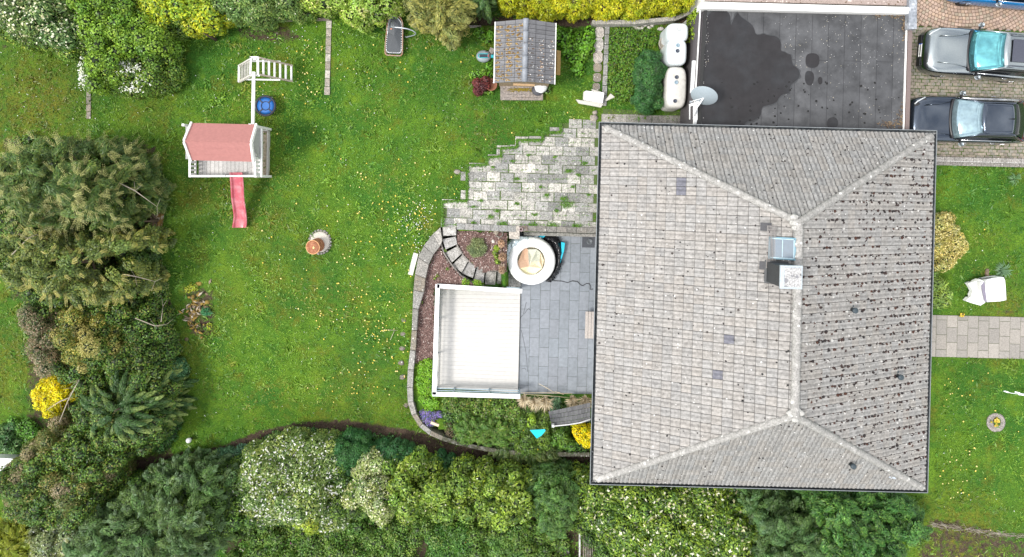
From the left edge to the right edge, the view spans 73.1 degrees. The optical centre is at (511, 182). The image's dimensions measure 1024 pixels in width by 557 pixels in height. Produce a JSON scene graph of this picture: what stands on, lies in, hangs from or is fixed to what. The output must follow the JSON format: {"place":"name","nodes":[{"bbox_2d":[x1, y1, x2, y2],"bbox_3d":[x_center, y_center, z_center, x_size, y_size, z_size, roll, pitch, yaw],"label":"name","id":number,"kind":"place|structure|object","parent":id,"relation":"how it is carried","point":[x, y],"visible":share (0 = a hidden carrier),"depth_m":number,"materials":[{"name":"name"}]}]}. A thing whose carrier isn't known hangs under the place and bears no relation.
{"place":"outdoors","nodes":[
{"label":"outdoors","id":0,"kind":"place"},
{"bbox_2d":[0,0,1023,556],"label":"ground","id":1,"kind":"structure","parent":0,"point":[372,274],"depth_m":28.01,"materials":[{"name":"green plant"}]},
{"bbox_2d":[0,421,23,454],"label":"rhododendron","id":2,"kind":"object","parent":1,"relation":"on","point":[10,443],"visible":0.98,"depth_m":29.26,"materials":[{"name":"green plant"}]},
{"bbox_2d":[0,512,44,556],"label":"lime conifer","id":3,"kind":"object","parent":1,"relation":"on","point":[13,535],"visible":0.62,"depth_m":28.48,"materials":[{"name":"yellow plant"}]},
{"bbox_2d":[6,416,41,445],"bbox_3d":[-20.818,10.598,29.545,1.112,0.624,1.817,-35,90,0],"label":"fern patch","id":4,"kind":"object","parent":1,"relation":"on","point":[27,430],"visible":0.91,"depth_m":29.43,"materials":[{"name":"green plant"}]},
{"bbox_2d":[0,0,86,52],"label":"flowering shrub","id":5,"kind":"object","parent":1,"relation":"on","point":[25,19],"visible":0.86,"depth_m":26.01,"materials":[{"name":"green plant"}]},
{"bbox_2d":[17,299,69,378],"bbox_3d":[-18.403,6.050,27.582,2.025,2.881,3.476,0,90,0],"label":"mauve shrub","id":6,"kind":"object","parent":1,"relation":"on","point":[42,356],"visible":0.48,"depth_m":26.65,"materials":[{"name":"brown plant"}]},
{"bbox_2d":[24,521,79,556],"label":"silver shrub","id":7,"kind":"object","parent":1,"relation":"on","point":[45,543],"visible":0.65,"depth_m":28.59,"materials":[{"name":"green plant"}]},
{"bbox_2d":[30,375,77,418],"bbox_3d":[-19.041,8.753,28.705,1.639,1.440,1.732,45,90,0],"label":"yellow forsythia","id":8,"kind":"object","parent":1,"relation":"on","point":[49,392],"visible":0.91,"depth_m":28.32,"materials":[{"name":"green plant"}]},
{"bbox_2d":[0,410,136,523],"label":"bronze shrub","id":9,"kind":"object","parent":1,"relation":"on","point":[44,442],"visible":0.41,"depth_m":27.48,"materials":[{"name":"green plant"}]},
{"bbox_2d":[0,127,176,240],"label":"pine tree","id":10,"kind":"object","parent":1,"relation":"on","point":[77,204],"visible":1,"depth_m":25.07,"materials":[{"name":"green plant"}]},
{"bbox_2d":[0,223,176,311],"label":"conifer","id":11,"kind":"object","parent":1,"relation":"on","point":[70,280],"visible":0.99,"depth_m":25.56,"materials":[{"name":"green plant"}]},
{"bbox_2d":[0,131,184,533],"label":"undergrowth","id":12,"kind":"object","parent":1,"relation":"on","point":[75,450],"visible":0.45,"depth_m":27.27,"materials":[{"name":"green plant"}]},
{"bbox_2d":[48,301,152,373],"bbox_3d":[-16.555,6.010,27.344,3.468,3.491,3.403,29,90,0],"label":"olive shrub","id":13,"kind":"object","parent":1,"relation":"on","point":[82,342],"visible":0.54,"depth_m":26.64,"materials":[{"name":"green plant"}]},
{"bbox_2d":[66,0,186,96],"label":"leafy bush","id":14,"kind":"object","parent":1,"relation":"on","point":[100,27],"visible":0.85,"depth_m":26.16,"materials":[{"name":"green plant"}]},
{"bbox_2d":[79,356,198,444],"bbox_3d":[-15.290,8.877,27.916,4.170,3.370,4.011,0,90,0],"label":"weeping conifer","id":15,"kind":"object","parent":1,"relation":"on","point":[126,398],"visible":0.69,"depth_m":27.02,"materials":[{"name":"green plant"}]},
{"bbox_2d":[104,57,181,99],"bbox_3d":[-15.065,-4.245,27.313,3.279,1.583,2.006,-16,90,0],"label":"blossom shrub","id":16,"kind":"object","parent":1,"relation":"on","point":[133,95],"visible":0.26,"depth_m":27.22,"materials":[{"name":"green plant"}]},
{"bbox_2d":[77,57,151,92],"bbox_3d":[-15.355,-4.360,26.679,2.902,0.295,1.829,0,90,0],"label":"white blossom","id":17,"kind":"object","parent":16,"relation":"attached to","point":[82,72],"visible":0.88,"depth_m":26.66,"materials":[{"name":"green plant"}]},
{"bbox_2d":[132,154,162,265],"bbox_3d":[-14.394,1.123,27.129,0.881,1.949,4.468,0,90,0],"label":"dark shrub","id":18,"kind":"object","parent":1,"relation":"on","point":[151,256],"visible":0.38,"depth_m":27.05,"materials":[{"name":"green plant"}]},
{"bbox_2d":[61,446,239,556],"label":"juniper","id":19,"kind":"object","parent":1,"relation":"on","point":[95,536],"visible":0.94,"depth_m":27.46,"materials":[{"name":"green plant"}]},
{"bbox_2d":[136,329,189,394],"bbox_3d":[-14.568,7.395,28.477,1.835,1.548,3.067,-15,90,0],"label":"rhododendron","id":20,"kind":"object","parent":1,"relation":"on","point":[184,372],"visible":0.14,"depth_m":28.43,"materials":[{"name":"green plant"}]},
{"bbox_2d":[152,421,184,453],"bbox_3d":[-14.677,10.394,29.646,1.098,0.426,2.592,12,90,0],"label":"ivy patch","id":21,"kind":"object","parent":1,"relation":"on","point":[163,446],"visible":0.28,"depth_m":29.56,"materials":[{"name":"green plant"}]},
{"bbox_2d":[133,0,236,39],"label":"yellow laurel","id":22,"kind":"object","parent":1,"relation":"on","point":[196,25],"visible":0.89,"depth_m":26.48,"materials":[{"name":"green plant"}]},
{"bbox_2d":[178,279,211,340],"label":"plant","id":23,"kind":"object","parent":1,"relation":"on","point":[193,313],"visible":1,"depth_m":28.48,"materials":[{"name":"brown plant"}]},
{"bbox_2d":[0,0,401,98],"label":"undergrowth","id":24,"kind":"object","parent":1,"relation":"on","point":[176,71],"visible":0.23,"depth_m":26.91,"materials":[{"name":"green plant"}]},
{"bbox_2d":[213,443,250,461],"bbox_3d":[-11.822,11.621,29.446,1.879,0.819,0.911,-13,90,0],"label":"juniper","id":25,"kind":"object","parent":1,"relation":"on","point":[232,450],"visible":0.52,"depth_m":29.35,"materials":[{"name":"green plant"}]},
{"bbox_2d":[182,56,292,227],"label":"play tower","id":26,"kind":"structure","parent":1,"relation":"on","point":[236,153],"depth_m":25.96,"materials":[{"name":"wood"}]},
{"bbox_2d":[255,95,275,115],"bbox_3d":[-9.850,-3.082,26.761,0.860,1.724,0.855,0,90,0],"label":"nest swing","id":27,"kind":"object","parent":26,"relation":"hanging from","point":[265,105],"visible":1,"depth_m":27.58,"materials":[{"name":"blue fabric"}]},
{"bbox_2d":[209,0,308,31],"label":"laurel shrub","id":28,"kind":"object","parent":1,"relation":"on","point":[255,12],"visible":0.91,"depth_m":26.45,"materials":[{"name":"green plant"}]},
{"bbox_2d":[232,425,351,533],"bbox_3d":[-9.169,12.468,28.546,5.217,2.615,4.328,0,90,0],"label":"white laurel","id":29,"kind":"object","parent":1,"relation":"on","point":[304,453],"visible":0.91,"depth_m":28.00,"materials":[{"name":"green plant"}]},
{"bbox_2d":[308,229,331,254],"bbox_3d":[-7.779,2.395,28.007,0.991,0.120,1.058,0,90,0],"label":"cobble ring","id":30,"kind":"object","parent":1,"relation":"on","point":[325,237],"visible":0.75,"depth_m":27.97,"materials":[{"name":"stone"}]},
{"bbox_2d":[238,518,409,556],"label":"flower border","id":31,"kind":"object","parent":1,"relation":"on","point":[244,547],"visible":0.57,"depth_m":29.45,"materials":[{"name":"green plant"}]},
{"bbox_2d":[324,21,331,94],"bbox_3d":[-7.459,-5.076,28.010,0.219,0.100,3.010,2,90,0],"label":"stone edging","id":32,"kind":"object","parent":1,"relation":"on","point":[328,57],"visible":1,"depth_m":27.96,"materials":[{"name":"grey stone"}]},
{"bbox_2d":[298,0,406,33],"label":"pale laurel","id":33,"kind":"object","parent":1,"relation":"on","point":[354,13],"visible":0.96,"depth_m":26.68,"materials":[{"name":"green plant"}]},
{"bbox_2d":[331,426,373,477],"bbox_3d":[-6.636,11.451,28.945,1.911,1.817,2.082,0,90,0],"label":"clipped conifer","id":34,"kind":"object","parent":1,"relation":"on","point":[356,443],"visible":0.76,"depth_m":28.55,"materials":[{"name":"green plant"}]},
{"bbox_2d":[340,445,394,527],"bbox_3d":[-5.658,12.475,28.685,2.403,2.337,2.668,20,90,0],"label":"variegated shrub","id":35,"kind":"object","parent":1,"relation":"on","point":[379,514],"visible":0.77,"depth_m":28.03,"materials":[{"name":"green plant"}]},
{"bbox_2d":[373,436,417,464],"bbox_3d":[-4.930,11.526,29.113,2.051,1.483,1.375,0,90,0],"label":"clipped conifer","id":36,"kind":"object","parent":1,"relation":"on","point":[388,447],"visible":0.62,"depth_m":28.85,"materials":[{"name":"green plant"}]},
{"bbox_2d":[225,513,573,556],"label":"undergrowth","id":37,"kind":"object","parent":1,"relation":"on","point":[271,536],"visible":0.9,"depth_m":29.27,"materials":[{"name":"green plant"}]},
{"bbox_2d":[384,16,415,55],"bbox_3d":[-4.704,-5.829,27.437,1.375,1.126,1.517,42,90,0],"label":"trampoline","id":38,"kind":"object","parent":1,"relation":"on","point":[394,36],"visible":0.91,"depth_m":27.68,"materials":[{"name":"fabric"}]},
{"bbox_2d":[415,358,439,410],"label":"ground cover","id":39,"kind":"object","parent":1,"relation":"on","point":[425,376],"visible":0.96,"depth_m":28.95,"materials":[{"name":"green plant"}]},
{"bbox_2d":[419,409,443,426],"bbox_3d":[-3.400,9.916,29.153,1.049,0.301,0.814,0,90,0],"label":"phlox","id":40,"kind":"object","parent":1,"relation":"on","point":[428,417],"visible":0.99,"depth_m":29.07,"materials":[{"name":"purple plant"}]},
{"bbox_2d":[400,0,477,51],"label":"conifer","id":41,"kind":"object","parent":1,"relation":"on","point":[449,22],"visible":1,"depth_m":25.90,"materials":[{"name":"green plant"}]},
{"bbox_2d":[424,519,474,556],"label":"border shrub","id":42,"kind":"object","parent":1,"relation":"on","point":[444,550],"visible":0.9,"depth_m":29.15,"materials":[{"name":"green plant"}]},
{"bbox_2d":[381,444,535,532],"bbox_3d":[-2.164,12.524,28.208,6.446,3.291,2.947,0,90,0],"label":"laurel hedge","id":43,"kind":"object","parent":1,"relation":"on","point":[465,486],"visible":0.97,"depth_m":27.63,"materials":[{"name":"green plant"}]},
{"bbox_2d":[415,231,507,363],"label":"bark mulch","id":44,"kind":"object","parent":1,"relation":"on","point":[481,262],"visible":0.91,"depth_m":28.35,"materials":[{"name":"brown wood"}]},
{"bbox_2d":[437,288,519,391],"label":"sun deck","id":45,"kind":"structure","parent":1,"relation":"on","point":[478,341],"depth_m":29.20,"materials":[{"name":"white fabric"}]},
{"bbox_2d":[432,284,521,398],"bbox_3d":[-1.429,6.476,28.762,3.692,1.075,4.696,0,90,0],"label":"balustrade","id":46,"kind":"object","parent":45,"relation":"on","point":[462,393],"visible":0.94,"depth_m":28.23,"materials":[{"name":"white metal"}]},
{"bbox_2d":[456,231,506,272],"bbox_3d":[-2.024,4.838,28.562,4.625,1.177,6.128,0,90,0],"label":"bark bed","id":47,"kind":"object","parent":1,"relation":"on","point":[489,265],"visible":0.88,"depth_m":28.25,"materials":[{"name":"wood"}]},
{"bbox_2d":[466,237,487,257],"bbox_3d":[-1.411,2.639,28.105,0.860,0.547,0.941,32,90,0],"label":"dwarf pine","id":48,"kind":"object","parent":47,"relation":"on","point":[478,247],"visible":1,"depth_m":28.00,"materials":[{"name":"green plant"}]},
{"bbox_2d":[472,75,490,96],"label":"red maple","id":49,"kind":"object","parent":1,"relation":"on","point":[481,85],"visible":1,"depth_m":27.38,"materials":[{"name":"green plant"}]},
{"bbox_2d":[443,227,520,286],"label":"garden steps","id":50,"kind":"structure","parent":1,"relation":"on","point":[454,253],"depth_m":28.63,"materials":[{"name":"grey stone"}]},
{"bbox_2d":[441,397,523,421],"bbox_3d":[-1.206,9.472,28.900,3.578,0.764,1.135,0,90,0],"label":"mixed border","id":51,"kind":"object","parent":1,"relation":"on","point":[502,408],"visible":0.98,"depth_m":28.76,"materials":[{"name":"green plant"}]},
{"bbox_2d":[473,26,493,77],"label":"ground ivy","id":52,"kind":"object","parent":1,"relation":"on","point":[487,37],"visible":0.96,"depth_m":27.80,"materials":[{"name":"green plant"}]},
{"bbox_2d":[452,411,516,447],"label":"fern shrub","id":53,"kind":"object","parent":1,"relation":"on","point":[484,433],"visible":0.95,"depth_m":28.44,"materials":[{"name":"green plant"}]},
{"bbox_2d":[472,0,497,23],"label":"conifer","id":54,"kind":"object","parent":1,"relation":"on","point":[485,9],"visible":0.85,"depth_m":26.49,"materials":[{"name":"green plant"}]},
{"bbox_2d":[456,223,515,231],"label":"edging wall","id":55,"kind":"structure","parent":1,"relation":"on","point":[483,227],"depth_m":27.88,"materials":[{"name":"grey stone"}]},
{"bbox_2d":[407,227,588,455],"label":"retaining wall","id":56,"kind":"structure","parent":1,"relation":"on","point":[432,245],"depth_m":28.79,"materials":[{"name":"grey stone"}]},
{"bbox_2d":[485,527,526,556],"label":"border shrub","id":57,"kind":"object","parent":1,"relation":"on","point":[490,542],"visible":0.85,"depth_m":29.25,"materials":[{"name":"green plant"}]},
{"bbox_2d":[4,12,1022,556],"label":"weeds","id":58,"kind":"object","parent":1,"relation":"on","point":[368,222],"visible":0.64,"depth_m":27.94,"materials":[{"name":"green plant"}]},
{"bbox_2d":[440,396,590,456],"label":"undergrowth","id":59,"kind":"object","parent":1,"relation":"on","point":[449,417],"visible":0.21,"depth_m":28.93,"materials":[{"name":"green plant"}]},
{"bbox_2d":[113,451,924,556],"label":"undergrowth","id":60,"kind":"object","parent":1,"relation":"on","point":[234,519],"visible":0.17,"depth_m":28.18,"materials":[{"name":"green plant"}]},
{"bbox_2d":[477,444,562,464],"bbox_3d":[0.359,11.440,29.327,3.989,1.056,1.091,5,90,0],"label":"juniper","id":61,"kind":"object","parent":1,"relation":"on","point":[528,459],"visible":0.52,"depth_m":29.04,"materials":[{"name":"green plant"}]},
{"bbox_2d":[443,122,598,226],"bbox_3d":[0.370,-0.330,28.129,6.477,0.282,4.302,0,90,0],"label":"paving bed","id":62,"kind":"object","parent":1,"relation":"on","point":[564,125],"visible":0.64,"depth_m":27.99,"materials":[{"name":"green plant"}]},
{"bbox_2d":[441,119,598,227],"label":"terrace","id":63,"kind":"structure","parent":62,"relation":"on","point":[515,193],"depth_m":27.97,"materials":[{"name":"grey stone"}]},
{"bbox_2d":[441,122,596,227],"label":"joint weeds","id":64,"kind":"object","parent":63,"relation":"on","point":[553,224],"visible":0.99,"depth_m":27.90,"materials":[{"name":"green plant"}]},
{"bbox_2d":[500,86,542,99],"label":"wooden deck","id":65,"kind":"structure","parent":1,"relation":"on","point":[515,93],"depth_m":27.80,"materials":[{"name":"brown wood"}]},
{"bbox_2d":[493,18,560,86],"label":"garden shed","id":66,"kind":"structure","parent":1,"relation":"on","point":[527,53],"depth_m":25.70,"materials":[{"name":"grey tile"}]},
{"bbox_2d":[507,407,557,455],"bbox_3d":[0.803,10.285,28.753,2.307,1.105,2.105,0,90,0],"label":"bed shrub","id":67,"kind":"object","parent":1,"relation":"on","point":[526,441],"visible":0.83,"depth_m":28.51,"materials":[{"name":"green plant"}]},
{"bbox_2d":[525,457,579,539],"bbox_3d":[1.641,13.138,28.359,2.325,2.989,3.147,0,90,0],"label":"thuja","id":68,"kind":"object","parent":1,"relation":"on","point":[552,524],"visible":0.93,"depth_m":27.68,"materials":[{"name":"green plant"}]},
{"bbox_2d":[524,226,595,236],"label":"patio wall","id":69,"kind":"structure","parent":1,"relation":"on","point":[561,231],"depth_m":27.89,"materials":[{"name":"grey stone"}]},
{"bbox_2d":[549,425,575,450],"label":"dark shrub","id":70,"kind":"object","parent":1,"relation":"on","point":[561,438],"visible":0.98,"depth_m":28.45,"materials":[{"name":"green plant"}]},
{"bbox_2d":[552,418,590,426],"bbox_3d":[2.451,10.074,28.904,1.620,2.009,0.774,-7,90,0],"label":"screen post","id":71,"kind":"object","parent":1,"relation":"on","point":[553,425],"visible":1,"depth_m":28.08,"materials":[{"name":"white metal"}]},
{"bbox_2d":[548,403,589,424],"bbox_3d":[2.417,9.506,28.148,1.746,0.035,0.749,-12,90,0],"label":"woven screen","id":72,"kind":"object","parent":71,"relation":"attached to","point":[563,418],"visible":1,"depth_m":28.15,"materials":[{"name":"grey wicker"}]},
{"bbox_2d":[556,25,596,77],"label":"ground ivy","id":73,"kind":"object","parent":1,"relation":"on","point":[575,49],"visible":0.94,"depth_m":27.68,"materials":[{"name":"green plant"}]},
{"bbox_2d":[571,422,590,448],"bbox_3d":[2.993,10.421,28.573,1.242,1.463,0.907,23,90,0],"label":"forsythia","id":74,"kind":"object","parent":1,"relation":"on","point":[581,432],"visible":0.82,"depth_m":28.09,"materials":[{"name":"yellow plant"}]},
{"bbox_2d":[496,0,695,23],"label":"thuja hedge","id":75,"kind":"object","parent":1,"relation":"on","point":[574,10],"visible":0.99,"depth_m":26.44,"materials":[{"name":"yellow plant"}]},
{"bbox_2d":[602,27,608,105],"bbox_3d":[3.791,-4.773,27.990,0.186,0.140,3.296,2,90,0],"label":"kerb edging","id":76,"kind":"object","parent":1,"relation":"on","point":[605,58],"visible":0.91,"depth_m":27.92,"materials":[{"name":"grey concrete"}]},
{"bbox_2d":[606,26,658,104],"bbox_3d":[4.531,-4.935,27.949,2.006,0.324,3.408,25,90,0],"label":"ivy patch","id":77,"kind":"object","parent":1,"relation":"on","point":[620,83],"visible":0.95,"depth_m":27.89,"materials":[{"name":"green plant"}]},
{"bbox_2d":[258,38,1018,530],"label":"dandelions","id":78,"kind":"object","parent":1,"relation":"on","point":[410,276],"visible":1,"depth_m":27.92,"materials":[{"name":"yellow plant"}]},
{"bbox_2d":[591,10,689,26],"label":"garden wall","id":79,"kind":"structure","parent":1,"relation":"on","point":[630,23],"depth_m":27.45,"materials":[{"name":"grey stone"}]},
{"bbox_2d":[630,48,667,115],"bbox_3d":[5.423,-3.984,27.203,1.350,1.802,2.602,6,90,0],"label":"round conifer","id":80,"kind":"object","parent":1,"relation":"on","point":[649,71],"visible":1,"depth_m":26.79,"materials":[{"name":"green plant"}]},
{"bbox_2d":[570,459,758,556],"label":"flowering laurel","id":81,"kind":"object","parent":1,"relation":"on","point":[644,514],"visible":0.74,"depth_m":27.76,"materials":[{"name":"green plant"}]},
{"bbox_2d":[660,67,685,111],"bbox_3d":[6.339,-3.686,27.242,0.811,1.475,1.621,1,90,0],"label":"water tank","id":82,"kind":"object","parent":1,"relation":"on","point":[673,82],"visible":0.85,"depth_m":26.55,"materials":[{"name":"plastic"}]},
{"bbox_2d":[659,40,686,67],"bbox_3d":[6.346,-5.020,27.192,0.777,1.575,0.990,1,90,0],"label":"water tank","id":83,"kind":"object","parent":1,"relation":"on","point":[674,53],"visible":0.88,"depth_m":26.45,"materials":[{"name":"plastic"}]},
{"bbox_2d":[659,23,687,44],"bbox_3d":[6.376,-5.790,27.192,0.838,1.575,0.701,1,90,0],"label":"water tank","id":84,"kind":"object","parent":1,"relation":"on","point":[674,31],"visible":0.82,"depth_m":26.45,"materials":[{"name":"plastic"}]},
{"bbox_2d":[689,86,717,123],"bbox_3d":[6.901,-2.804,26.149,0.941,3.729,1.352,-17,90,0],"label":"satellite dish","id":85,"kind":"object","parent":1,"relation":"on","point":[703,95],"visible":0.99,"depth_m":24.69,"materials":[{"name":"white paint"}]},
{"bbox_2d":[590,122,936,492],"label":"house","id":86,"kind":"structure","parent":1,"relation":"on","point":[763,305],"depth_m":23.32,"materials":[{"name":"tile"}]},
{"bbox_2d":[768,236,795,259],"bbox_3d":[8.530,2.064,21.788,0.807,0.513,0.700,1,90,0],"label":"roof window","id":87,"kind":"structure","parent":86,"relation":"in","point":[785,249],"depth_m":21.68,"materials":[{"name":"white glass"}]},
{"bbox_2d":[733,488,826,556],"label":"blue conifer","id":88,"kind":"object","parent":1,"relation":"on","point":[788,528],"visible":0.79,"depth_m":27.36,"materials":[{"name":"green plant"}]},
{"bbox_2d":[680,2,911,129],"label":"garage","id":89,"kind":"structure","parent":1,"relation":"on","point":[802,65],"depth_m":25.45,"materials":[{"name":"concrete"}]},
{"bbox_2d":[690,0,906,13],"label":"neighbour garage","id":90,"kind":"structure","parent":1,"relation":"on","point":[893,3],"depth_m":25.29,"materials":[{"name":"beige concrete"}]},
{"bbox_2d":[794,490,933,556],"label":"thuja","id":91,"kind":"object","parent":1,"relation":"on","point":[878,537],"visible":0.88,"depth_m":26.43,"materials":[{"name":"green plant"}]},
{"bbox_2d":[905,0,916,29],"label":"party wall","id":92,"kind":"structure","parent":1,"relation":"on","point":[911,20],"depth_m":25.12,"materials":[{"name":"grey concrete"}]},
{"bbox_2d":[933,269,952,309],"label":"rhododendron","id":93,"kind":"object","parent":1,"relation":"on","point":[942,296],"visible":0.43,"depth_m":27.17,"materials":[{"name":"green plant"}]},
{"bbox_2d":[934,211,968,272],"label":"golden shrub","id":94,"kind":"object","parent":1,"relation":"on","point":[950,244],"visible":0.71,"depth_m":26.77,"materials":[{"name":"yellow plant"}]},
{"bbox_2d":[917,0,1023,31],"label":"cobbled yard","id":95,"kind":"structure","parent":1,"relation":"on","point":[972,21],"depth_m":27.98,"materials":[{"name":"stone"}]},
{"bbox_2d":[947,0,1023,9],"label":"hatchback","id":96,"kind":"object","parent":95,"relation":"on","point":[1013,4],"visible":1,"depth_m":27.31,"materials":[{"name":"blue paint"}]},
{"bbox_2d":[936,157,1023,166],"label":"kerb wall","id":97,"kind":"structure","parent":1,"relation":"on","point":[970,161],"depth_m":27.78,"materials":[{"name":"grey concrete"}]},
{"bbox_2d":[963,275,1005,304],"bbox_3d":[19.024,4.319,27.540,1.581,0.920,1.155,0,90,0],"label":"covered chair","id":98,"kind":"object","parent":1,"relation":"on","point":[982,290],"visible":1,"depth_m":27.40,"materials":[{"name":"white fabric"}]},
{"bbox_2d":[986,413,1004,431],"bbox_3d":[19.619,9.710,27.985,0.754,0.130,0.769,0,90,0],"label":"planter ring","id":99,"kind":"object","parent":1,"relation":"on","point":[991,426],"visible":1,"depth_m":27.96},
{"bbox_2d":[509,232,595,393],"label":"patio","id":100,"kind":"structure","parent":0,"point":[560,325],"depth_m":29.30,"materials":[{"name":"stone"}]},
{"bbox_2d":[507,237,554,284],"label":"inflatable pool","id":101,"kind":"structure","parent":100,"relation":"on","point":[531,260],"depth_m":28.71,"materials":[{"name":"white plastic"}]},
{"bbox_2d":[542,236,562,281],"bbox_3d":[1.600,3.212,29.047,1.063,0.604,1.965,0,90,0],"label":"plastic tarp","id":102,"kind":"object","parent":100,"relation":"on","point":[554,242],"visible":0.89,"depth_m":29.02,"materials":[{"name":"black plastic"}]},
{"bbox_2d":[601,114,679,123],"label":"side path","id":103,"kind":"structure","parent":0,"point":[648,119],"depth_m":27.97,"materials":[{"name":"grey stone"}]},
{"bbox_2d":[902,27,1023,158],"bbox_3d":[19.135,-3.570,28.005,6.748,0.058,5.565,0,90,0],"label":"driveway","id":104,"kind":"structure","parent":0,"point":[972,153],"depth_m":27.98,"materials":[{"name":"grey stone"}]},
{"bbox_2d":[909,91,1023,146],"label":"sedan","id":105,"kind":"object","parent":104,"relation":"on","point":[960,120],"visible":0.89,"depth_m":26.89,"materials":[{"name":"paint"}]},
{"bbox_2d":[916,22,1023,82],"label":"suv","id":106,"kind":"object","parent":104,"relation":"on","point":[980,54],"visible":1,"depth_m":26.91,"materials":[{"name":"paint"}]},
{"bbox_2d":[932,315,1023,358],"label":"entrance path","id":107,"kind":"structure","parent":0,"point":[1004,335],"depth_m":27.97,"materials":[{"name":"beige stone"}]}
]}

